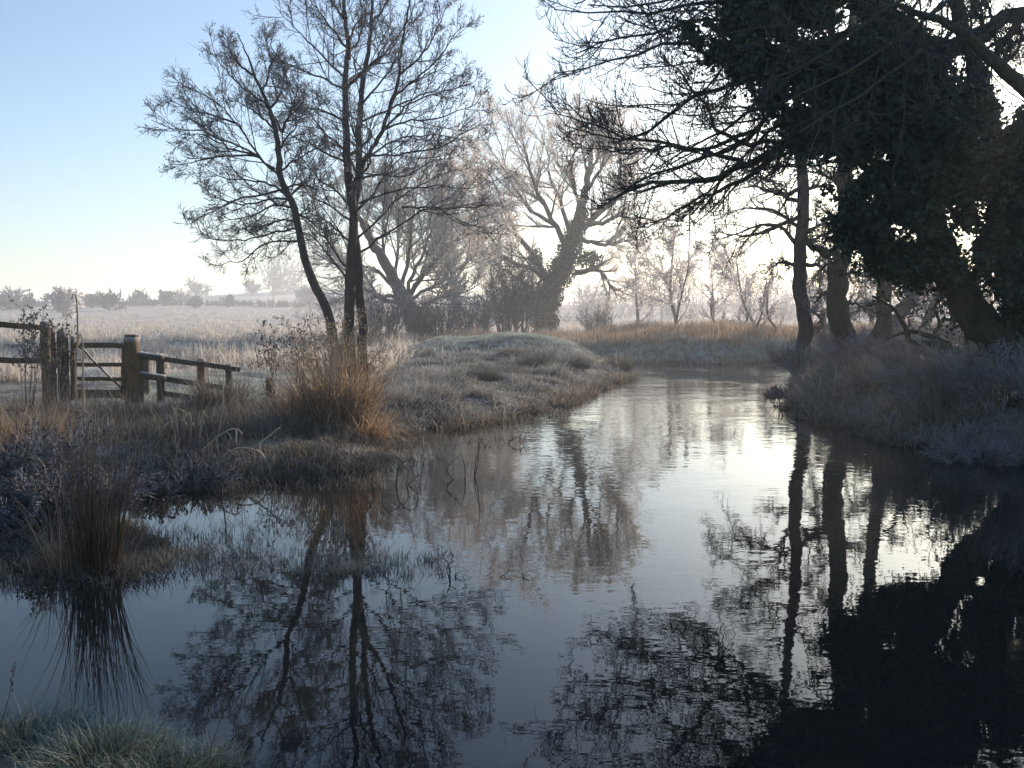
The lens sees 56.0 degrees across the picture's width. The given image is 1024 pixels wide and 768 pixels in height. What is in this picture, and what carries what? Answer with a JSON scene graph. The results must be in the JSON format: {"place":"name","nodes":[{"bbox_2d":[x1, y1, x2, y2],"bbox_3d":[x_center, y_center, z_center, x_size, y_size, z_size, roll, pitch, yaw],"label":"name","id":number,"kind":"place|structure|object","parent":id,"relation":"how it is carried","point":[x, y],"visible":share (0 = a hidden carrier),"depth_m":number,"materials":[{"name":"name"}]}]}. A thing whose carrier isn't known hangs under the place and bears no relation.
{"place":"outdoors","nodes":[
{"label":"outdoors","id":0,"kind":"place"},
{"bbox_2d":[0,362,1023,767],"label":"water","id":1,"kind":"structure","parent":0,"point":[730,564],"depth_m":6.67,"materials":[{"name":"black liquid"}]},
{"bbox_2d":[0,436,426,594],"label":"water weed","id":2,"kind":"object","parent":1,"relation":"in","point":[175,561],"visible":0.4,"depth_m":7.70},
{"bbox_2d":[127,487,461,582],"bbox_3d":[-2.190,1.373,9.270,2.911,0.247,4.382,-1,4,-14],"label":"water weed","id":3,"kind":"object","parent":1,"relation":"in","point":[334,568],"visible":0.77,"depth_m":7.98,"materials":[{"name":"plant"}]},
{"bbox_2d":[139,394,600,492],"bbox_3d":[-0.442,0.625,20.238,4.362,0.264,19.782,1,4,16],"label":"water weed","id":4,"kind":"object","parent":1,"relation":"in","point":[379,469],"visible":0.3,"depth_m":12.22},
{"bbox_2d":[360,450,420,484],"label":"reed stalk","id":5,"kind":"object","parent":1,"relation":"in","point":[383,480],"visible":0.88,"depth_m":11.69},
{"bbox_2d":[429,369,638,432],"bbox_3d":[1.851,0.165,26.438,1.887,0.675,19.930,1,4,16],"label":"water weed","id":6,"kind":"object","parent":1,"relation":"in","point":[567,399],"visible":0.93,"depth_m":22.40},
{"bbox_2d":[602,356,794,363],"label":"water weed","id":7,"kind":"object","parent":1,"relation":"in","point":[702,361],"visible":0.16,"depth_m":44.49,"materials":[{"name":"brown plant"}]},
{"bbox_2d":[760,381,1022,466],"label":"water weed","id":8,"kind":"object","parent":1,"relation":"in","point":[880,437],"visible":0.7,"depth_m":17.98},
{"bbox_2d":[0,290,1023,767],"bbox_3d":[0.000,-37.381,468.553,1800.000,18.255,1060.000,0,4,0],"label":"ground","id":9,"kind":"structure","parent":0,"point":[144,312],"depth_m":22.56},
{"bbox_2d":[0,285,30,309],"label":"hedgerow tree","id":10,"kind":"object","parent":9,"relation":"on","point":[6,302],"visible":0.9,"depth_m":237.33,"materials":[{"name":"grey plant"}]},
{"bbox_2d":[18,292,37,310],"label":"hedgerow tree","id":11,"kind":"object","parent":9,"relation":"on","point":[28,300],"visible":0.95,"depth_m":228.92,"materials":[{"name":"grey plant"}]},
{"bbox_2d":[0,321,56,408],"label":"wooden fence","id":12,"kind":"object","parent":9,"relation":"on","point":[50,380],"visible":0.55,"depth_m":16.57,"materials":[{"name":"brown wood"}]},
{"bbox_2d":[4,295,63,427],"bbox_3d":[-6.710,-0.225,13.618,0.809,2.050,0.528,0,4,0],"label":"dead weed","id":13,"kind":"object","parent":9,"relation":"on","point":[35,354],"visible":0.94,"depth_m":13.59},
{"bbox_2d":[0,366,76,448],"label":"reed clump","id":14,"kind":"object","parent":9,"relation":"on","point":[14,428],"visible":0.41,"depth_m":12.46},
{"bbox_2d":[0,470,96,537],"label":"bramble","id":15,"kind":"object","parent":9,"relation":"on","point":[11,513],"visible":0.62,"depth_m":8.77,"materials":[{"name":"grey plant"}]},
{"bbox_2d":[28,315,81,423],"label":"dead weed","id":16,"kind":"object","parent":9,"relation":"on","point":[62,347],"visible":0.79,"depth_m":14.19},
{"bbox_2d":[0,403,114,490],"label":"bramble","id":17,"kind":"object","parent":9,"relation":"on","point":[7,463],"visible":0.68,"depth_m":10.32,"materials":[{"name":"brown plant"}]},
{"bbox_2d":[0,380,119,440],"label":"reed clump","id":18,"kind":"object","parent":9,"relation":"on","point":[54,417],"visible":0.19,"depth_m":13.29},
{"bbox_2d":[39,285,84,317],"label":"hedgerow tree","id":19,"kind":"object","parent":9,"relation":"on","point":[62,302],"visible":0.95,"depth_m":182.24,"materials":[{"name":"grey plant"}]},
{"bbox_2d":[0,688,125,767],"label":"grass tussock","id":20,"kind":"object","parent":9,"relation":"on","point":[18,730],"depth_m":4.50,"materials":[{"name":"plant"}]},
{"bbox_2d":[56,331,69,404],"bbox_3d":[-8.118,-0.159,17.427,0.156,1.598,0.153,1,4,14],"label":"gate post","id":21,"kind":"object","parent":9,"relation":"on","point":[64,363],"visible":0.44,"depth_m":17.37,"materials":[{"name":"brown wood"}]},
{"bbox_2d":[66,294,80,441],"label":"bent reed","id":22,"kind":"object","parent":9,"relation":"on","point":[75,364],"visible":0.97,"depth_m":12.80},
{"bbox_2d":[0,385,156,484],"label":"reed clump","id":23,"kind":"object","parent":9,"relation":"on","point":[70,428],"visible":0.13,"depth_m":11.29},
{"bbox_2d":[72,334,85,430],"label":"bent reed","id":24,"kind":"object","parent":9,"relation":"on","point":[83,393],"visible":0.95,"depth_m":12.91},
{"bbox_2d":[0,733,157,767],"bbox_3d":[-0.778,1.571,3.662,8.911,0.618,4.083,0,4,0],"label":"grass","id":25,"kind":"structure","parent":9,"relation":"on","point":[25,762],"depth_m":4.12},
{"bbox_2d":[0,444,162,532],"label":"bramble","id":26,"kind":"object","parent":9,"relation":"on","point":[23,486],"visible":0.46,"depth_m":9.17,"materials":[{"name":"brown plant"}]},
{"bbox_2d":[1,392,174,585],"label":"reed clump","id":27,"kind":"object","parent":9,"relation":"on","point":[84,556],"visible":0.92,"depth_m":7.47,"materials":[{"name":"plant"}]},
{"bbox_2d":[0,454,181,579],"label":"weeds","id":28,"kind":"object","parent":9,"relation":"on","point":[135,531],"visible":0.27,"depth_m":8.43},
{"bbox_2d":[81,290,101,307],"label":"hedgerow tree","id":29,"kind":"object","parent":9,"relation":"on","point":[90,300],"visible":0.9,"depth_m":247.01,"materials":[{"name":"grey plant"}]},
{"bbox_2d":[77,367,115,383],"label":"grass tussock","id":30,"kind":"object","parent":9,"relation":"on","point":[94,370],"depth_m":22.93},
{"bbox_2d":[0,700,209,767],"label":"grass tussock","id":31,"kind":"object","parent":9,"relation":"on","point":[109,744],"depth_m":4.24,"materials":[{"name":"plant"}]},
{"bbox_2d":[97,287,125,310],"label":"hedgerow tree","id":32,"kind":"object","parent":9,"relation":"on","point":[108,299],"visible":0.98,"depth_m":228.48,"materials":[{"name":"grey plant"}]},
{"bbox_2d":[123,334,141,405],"bbox_3d":[-7.100,-0.085,18.035,0.233,1.687,0.235,1,4,14],"label":"gate post","id":33,"kind":"object","parent":9,"relation":"on","point":[132,369],"visible":0.73,"depth_m":17.93,"materials":[{"name":"brown wood"}]},
{"bbox_2d":[70,336,124,399],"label":"field gate","id":34,"kind":"structure","parent":33,"relation":"attached to","point":[121,345],"depth_m":17.71,"materials":[{"name":"brown wood"}]},
{"bbox_2d":[127,288,150,300],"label":"hedgerow tree","id":35,"kind":"object","parent":9,"relation":"on","point":[138,294],"visible":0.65,"depth_m":274.36,"materials":[{"name":"grey plant"}]},
{"bbox_2d":[157,289,176,305],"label":"hedgerow tree","id":36,"kind":"object","parent":9,"relation":"on","point":[166,296],"visible":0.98,"depth_m":265.43,"materials":[{"name":"grey plant"}]},
{"bbox_2d":[86,729,256,767],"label":"grass tussock","id":37,"kind":"object","parent":9,"relation":"on","point":[200,760],"depth_m":4.16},
{"bbox_2d":[2,297,342,307],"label":"hedge","id":38,"kind":"object","parent":9,"relation":"on","point":[175,301],"visible":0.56,"depth_m":267.83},
{"bbox_2d":[104,453,246,497],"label":"bramble","id":39,"kind":"object","parent":9,"relation":"on","point":[204,476],"visible":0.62,"depth_m":11.41,"materials":[{"name":"brown plant"}]},
{"bbox_2d":[172,287,194,301],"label":"hedgerow tree","id":40,"kind":"object","parent":9,"relation":"on","point":[181,294],"visible":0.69,"depth_m":301.23,"materials":[{"name":"grey plant"}]},
{"bbox_2d":[137,351,239,402],"bbox_3d":[-6.748,-0.031,19.319,2.022,1.361,1.887,-3,5,-35],"label":"wooden fence","id":41,"kind":"object","parent":9,"relation":"on","point":[146,376],"visible":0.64,"depth_m":18.57,"materials":[{"name":"brown wood"}]},
{"bbox_2d":[184,276,213,296],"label":"hedgerow tree","id":42,"kind":"object","parent":9,"relation":"on","point":[196,287],"visible":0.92,"depth_m":401.35,"materials":[{"name":"grey plant"}]},
{"bbox_2d":[2,368,402,417],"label":"turf","id":43,"kind":"structure","parent":9,"relation":"on","point":[178,388],"depth_m":22.60,"materials":[{"name":"beige plant"}]},
{"bbox_2d":[0,368,419,484],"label":"weeds","id":44,"kind":"object","parent":9,"relation":"on","point":[313,447],"visible":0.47,"depth_m":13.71,"materials":[{"name":"plant"}]},
{"bbox_2d":[169,355,271,408],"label":"reed clump","id":45,"kind":"object","parent":9,"relation":"on","point":[206,392],"visible":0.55,"depth_m":16.94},
{"bbox_2d":[170,734,289,767],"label":"grass tussock","id":46,"kind":"object","parent":9,"relation":"on","point":[236,751],"depth_m":4.33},
{"bbox_2d":[135,18,346,382],"bbox_3d":[-5.626,-3.904,21.332,4.194,8.536,5.432,0,4,0],"label":"alder tree","id":47,"kind":"object","parent":9,"relation":"on","point":[250,101],"visible":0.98,"depth_m":20.98,"materials":[{"name":"brown plant"}]},
{"bbox_2d":[240,277,261,294],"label":"hedgerow tree","id":48,"kind":"object","parent":9,"relation":"on","point":[252,288],"visible":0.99,"depth_m":391.87,"materials":[{"name":"grey plant"}]},
{"bbox_2d":[248,320,296,410],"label":"dead weed","id":49,"kind":"object","parent":9,"relation":"on","point":[270,349],"visible":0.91,"depth_m":16.98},
{"bbox_2d":[227,379,352,432],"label":"reed clump","id":50,"kind":"object","parent":9,"relation":"on","point":[280,411],"visible":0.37,"depth_m":15.30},
{"bbox_2d":[258,234,340,294],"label":"hedgerow tree","id":51,"kind":"object","parent":9,"relation":"on","point":[276,281],"visible":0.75,"depth_m":398.96,"materials":[{"name":"grey plant"}]},
{"bbox_2d":[279,319,320,398],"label":"dead weed","id":52,"kind":"object","parent":9,"relation":"on","point":[293,339],"visible":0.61,"depth_m":18.45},
{"bbox_2d":[291,281,316,305],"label":"hedgerow tree","id":53,"kind":"object","parent":9,"relation":"on","point":[303,293],"visible":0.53,"depth_m":274.57,"materials":[{"name":"grey plant"}]},
{"bbox_2d":[0,307,622,382],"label":"meadow grass","id":54,"kind":"structure","parent":9,"relation":"on","point":[173,351],"depth_m":48.60,"materials":[{"name":"plant"}]},
{"bbox_2d":[215,306,450,445],"bbox_3d":[-2.938,0.039,15.725,3.174,2.632,3.227,3,5,42],"label":"reed clump","id":55,"kind":"object","parent":9,"relation":"on","point":[359,409],"visible":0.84,"depth_m":15.41,"materials":[{"name":"plant"}]},
{"bbox_2d":[242,0,525,382],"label":"alder tree","id":56,"kind":"object","parent":9,"relation":"on","point":[353,274],"visible":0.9,"depth_m":21.37,"materials":[{"name":"brown plant"}]},
{"bbox_2d":[355,280,418,335],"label":"bush","id":57,"kind":"object","parent":9,"relation":"on","point":[375,312],"visible":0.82,"depth_m":56.66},
{"bbox_2d":[380,386,428,407],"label":"sedge tussock","id":58,"kind":"object","parent":9,"relation":"on","point":[409,399],"visible":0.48,"depth_m":18.86,"materials":[{"name":"grey plant"}]},
{"bbox_2d":[292,136,528,334],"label":"willow tree","id":59,"kind":"object","parent":9,"relation":"on","point":[451,263],"visible":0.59,"depth_m":66.16,"materials":[{"name":"brown plant"}]},
{"bbox_2d":[398,293,437,337],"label":"bush","id":60,"kind":"object","parent":9,"relation":"on","point":[414,323],"visible":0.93,"depth_m":55.74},
{"bbox_2d":[406,376,454,393],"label":"sedge tussock","id":61,"kind":"object","parent":9,"relation":"on","point":[438,385],"visible":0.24,"depth_m":21.01,"materials":[{"name":"grey plant"}]},
{"bbox_2d":[409,281,471,335],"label":"bush","id":62,"kind":"object","parent":9,"relation":"on","point":[433,312],"visible":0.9,"depth_m":57.19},
{"bbox_2d":[431,409,472,423],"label":"sedge tussock","id":63,"kind":"object","parent":9,"relation":"on","point":[447,415],"visible":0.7,"depth_m":18.32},
{"bbox_2d":[401,134,531,331],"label":"willow tree","id":64,"kind":"object","parent":9,"relation":"on","point":[476,183],"visible":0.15,"depth_m":82.97,"materials":[{"name":"brown plant"}]},
{"bbox_2d":[442,284,504,332],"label":"bush","id":65,"kind":"object","parent":9,"relation":"on","point":[484,319],"visible":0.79,"depth_m":59.55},
{"bbox_2d":[453,361,500,381],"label":"sedge tussock","id":66,"kind":"object","parent":9,"relation":"on","point":[487,375],"visible":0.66,"depth_m":24.82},
{"bbox_2d":[347,334,626,442],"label":"bank grass","id":67,"kind":"structure","parent":9,"relation":"on","point":[559,375],"depth_m":23.96,"materials":[{"name":"plant"}]},
{"bbox_2d":[401,332,600,361],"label":"turf","id":68,"kind":"structure","parent":9,"relation":"on","point":[492,337],"depth_m":36.11,"materials":[{"name":"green plant"}]},
{"bbox_2d":[486,362,526,375],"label":"sedge tussock","id":69,"kind":"object","parent":9,"relation":"on","point":[507,368],"visible":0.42,"depth_m":26.89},
{"bbox_2d":[457,221,563,332],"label":"bush","id":70,"kind":"object","parent":9,"relation":"on","point":[521,302],"visible":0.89,"depth_m":70.08,"materials":[{"name":"plant"}]},
{"bbox_2d":[512,343,562,368],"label":"sedge tussock","id":71,"kind":"object","parent":9,"relation":"on","point":[534,358],"visible":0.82,"depth_m":29.70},
{"bbox_2d":[421,64,672,332],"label":"willow tree","id":72,"kind":"object","parent":9,"relation":"on","point":[573,238],"visible":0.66,"depth_m":73.00,"materials":[{"name":"brown plant"}]},
{"bbox_2d":[558,347,594,368],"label":"sedge tussock","id":73,"kind":"object","parent":9,"relation":"on","point":[579,363],"visible":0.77,"depth_m":31.27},
{"bbox_2d":[572,294,616,332],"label":"bush","id":74,"kind":"object","parent":9,"relation":"on","point":[600,319],"visible":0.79,"depth_m":73.22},
{"bbox_2d":[600,349,639,372],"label":"sedge tussock","id":75,"kind":"object","parent":9,"relation":"on","point":[626,364],"visible":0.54,"depth_m":34.80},
{"bbox_2d":[379,333,866,361],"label":"bank grass","id":76,"kind":"structure","parent":9,"relation":"on","point":[600,349],"depth_m":45.65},
{"bbox_2d":[603,242,666,325],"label":"misty tree","id":77,"kind":"object","parent":9,"relation":"on","point":[632,263],"visible":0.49,"depth_m":90.89,"materials":[{"name":"grey plant"}]},
{"bbox_2d":[283,257,1000,322],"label":"wood","id":78,"kind":"object","parent":9,"relation":"on","point":[787,304],"visible":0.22,"depth_m":178.05,"materials":[{"name":"plant"}]},
{"bbox_2d":[339,315,960,349],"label":"reed bed","id":79,"kind":"object","parent":9,"relation":"on","point":[737,331],"visible":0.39,"depth_m":48.87,"materials":[{"name":"plant"}]},
{"bbox_2d":[613,217,709,322],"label":"misty tree","id":80,"kind":"object","parent":9,"relation":"on","point":[668,280],"visible":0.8,"depth_m":73.74,"materials":[{"name":"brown plant"}]},
{"bbox_2d":[659,250,698,327],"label":"sapling","id":81,"kind":"object","parent":9,"relation":"on","point":[688,270],"visible":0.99,"depth_m":51.69,"materials":[{"name":"grey plant"}]},
{"bbox_2d":[693,282,729,323],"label":"sapling","id":82,"kind":"object","parent":9,"relation":"on","point":[712,304],"visible":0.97,"depth_m":53.71,"materials":[{"name":"grey plant"}]},
{"bbox_2d":[674,232,754,322],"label":"misty tree","id":83,"kind":"object","parent":9,"relation":"on","point":[698,279],"visible":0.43,"depth_m":103.48,"materials":[{"name":"grey plant"}]},
{"bbox_2d":[518,317,948,333],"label":"meadow grass","id":84,"kind":"structure","parent":9,"relation":"on","point":[572,326],"depth_m":130.52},
{"bbox_2d":[701,231,784,321],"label":"misty tree","id":85,"kind":"object","parent":9,"relation":"on","point":[720,256],"visible":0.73,"depth_m":69.97,"materials":[{"name":"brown plant"}]},
{"bbox_2d":[729,287,761,324],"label":"sapling","id":86,"kind":"object","parent":9,"relation":"on","point":[746,313],"visible":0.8,"depth_m":55.15,"materials":[{"name":"grey plant"}]},
{"bbox_2d":[498,0,1023,253],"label":"ash tree","id":87,"kind":"object","parent":9,"relation":"on","point":[705,92],"visible":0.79,"depth_m":17.57,"materials":[{"name":"brown plant"}]},
{"bbox_2d":[755,272,786,327],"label":"sapling","id":88,"kind":"object","parent":9,"relation":"on","point":[774,306],"visible":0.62,"depth_m":49.62,"materials":[{"name":"grey plant"}]},
{"bbox_2d":[757,283,790,331],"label":"sapling","id":89,"kind":"object","parent":9,"relation":"on","point":[765,303],"visible":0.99,"depth_m":48.79,"materials":[{"name":"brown plant"}]},
{"bbox_2d":[701,23,848,376],"bbox_3d":[7.745,-6.042,27.421,4.910,11.921,2.965,0,4,0],"label":"alder tree","id":90,"kind":"object","parent":9,"relation":"on","point":[807,326],"visible":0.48,"depth_m":27.67,"materials":[{"name":"brown plant"}]},
{"bbox_2d":[755,335,843,375],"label":"scrub bush","id":91,"kind":"object","parent":9,"relation":"on","point":[787,360],"visible":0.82,"depth_m":26.41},
{"bbox_2d":[789,215,852,322],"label":"misty tree","id":92,"kind":"object","parent":9,"relation":"on","point":[815,291],"visible":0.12,"depth_m":78.69,"materials":[{"name":"grey plant"}]},
{"bbox_2d":[790,3,882,358],"bbox_3d":[8.789,-5.601,25.722,2.929,10.295,1.431,-1,4,-8],"label":"mossy tree","id":93,"kind":"object","parent":9,"relation":"on","point":[838,314],"visible":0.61,"depth_m":25.73,"materials":[{"name":"brown plant"}]},
{"bbox_2d":[658,0,1023,389],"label":"ivy clad tree","id":94,"kind":"object","parent":9,"relation":"on","point":[968,173],"visible":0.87,"depth_m":15.01,"materials":[{"name":"green plant"}]},
{"bbox_2d":[793,318,893,355],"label":"scrub bush","id":95,"kind":"object","parent":9,"relation":"on","point":[826,331],"visible":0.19,"depth_m":31.07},
{"bbox_2d":[847,254,875,324],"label":"misty tree","id":96,"kind":"object","parent":9,"relation":"on","point":[866,291],"visible":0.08,"depth_m":86.56,"materials":[{"name":"grey plant"}]},
{"bbox_2d":[811,320,939,374],"bbox_3d":[8.350,-0.849,22.578,2.388,1.329,2.806,-2,4,-30],"label":"scrub bush","id":97,"kind":"object","parent":9,"relation":"on","point":[854,351],"visible":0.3,"depth_m":22.43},
{"bbox_2d":[849,147,924,349],"bbox_3d":[10.564,-5.664,27.253,2.595,10.132,1.338,-1,4,-9],"label":"mossy tree","id":98,"kind":"object","parent":9,"relation":"on","point":[883,325],"visible":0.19,"depth_m":27.25,"materials":[{"name":"brown plant"}]},
{"bbox_2d":[774,323,1023,465],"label":"bank grass","id":99,"kind":"structure","parent":9,"relation":"on","point":[853,371],"depth_m":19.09,"materials":[{"name":"plant"}]},
{"bbox_2d":[853,221,965,342],"bbox_3d":[13.875,-3.510,33.761,4.162,4.501,2.467,0,4,0],"label":"mossy tree","id":100,"kind":"object","parent":9,"relation":"on","point":[909,308],"visible":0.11,"depth_m":33.71,"materials":[{"name":"grey plant"}]},
{"bbox_2d":[846,328,996,399],"bbox_3d":[7.990,-0.388,17.807,2.957,1.359,3.110,-4,5,-44],"label":"scrub bush","id":101,"kind":"object","parent":9,"relation":"on","point":[896,358],"visible":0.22,"depth_m":17.84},
{"bbox_2d":[892,313,963,344],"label":"scrub bush","id":102,"kind":"object","parent":9,"relation":"on","point":[910,327],"visible":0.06,"depth_m":29.27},
{"bbox_2d":[862,295,996,365],"bbox_3d":[8.213,-1.054,19.012,2.550,1.694,0.855,0,4,0],"label":"leaning tree","id":103,"kind":"object","parent":9,"relation":"on","point":[907,332],"visible":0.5,"depth_m":19.00,"materials":[{"name":"brown plant"}]},
{"bbox_2d":[891,244,972,330],"bbox_3d":[16.619,-3.650,37.996,4.568,4.011,2.576,0,4,0],"label":"mossy tree","id":104,"kind":"object","parent":9,"relation":"on","point":[930,312],"visible":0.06,"depth_m":37.76,"materials":[{"name":"grey plant"}]},
{"bbox_2d":[860,341,1007,410],"bbox_3d":[7.340,-0.082,16.619,2.425,1.333,2.355,2,4,28],"label":"scrub bush","id":105,"kind":"object","parent":9,"relation":"on","point":[915,381],"visible":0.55,"depth_m":16.43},
{"bbox_2d":[914,315,976,358],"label":"scrub bush","id":106,"kind":"object","parent":9,"relation":"on","point":[950,336],"visible":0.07,"depth_m":22.30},
{"bbox_2d":[898,0,1023,163],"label":"mossy tree","id":107,"kind":"object","parent":9,"relation":"on","point":[1002,67],"visible":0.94,"depth_m":14.14,"materials":[{"name":"brown plant"}]},
{"bbox_2d":[913,328,1023,412],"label":"scrub bush","id":108,"kind":"object","parent":9,"relation":"on","point":[962,384],"visible":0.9,"depth_m":14.96,"materials":[{"name":"plant"}]},
{"bbox_2d":[917,423,1023,466],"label":"scrub bush","id":109,"kind":"object","parent":9,"relation":"on","point":[992,454],"visible":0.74,"depth_m":13.37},
{"bbox_2d":[963,326,1023,398],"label":"scrub bush","id":110,"kind":"object","parent":9,"relation":"on","point":[1019,367],"visible":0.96,"depth_m":13.99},
{"bbox_2d":[0,0,1023,306],"label":"sky","id":111,"kind":"structure","parent":0,"point":[86,205],"materials":[{"name":"blue"}]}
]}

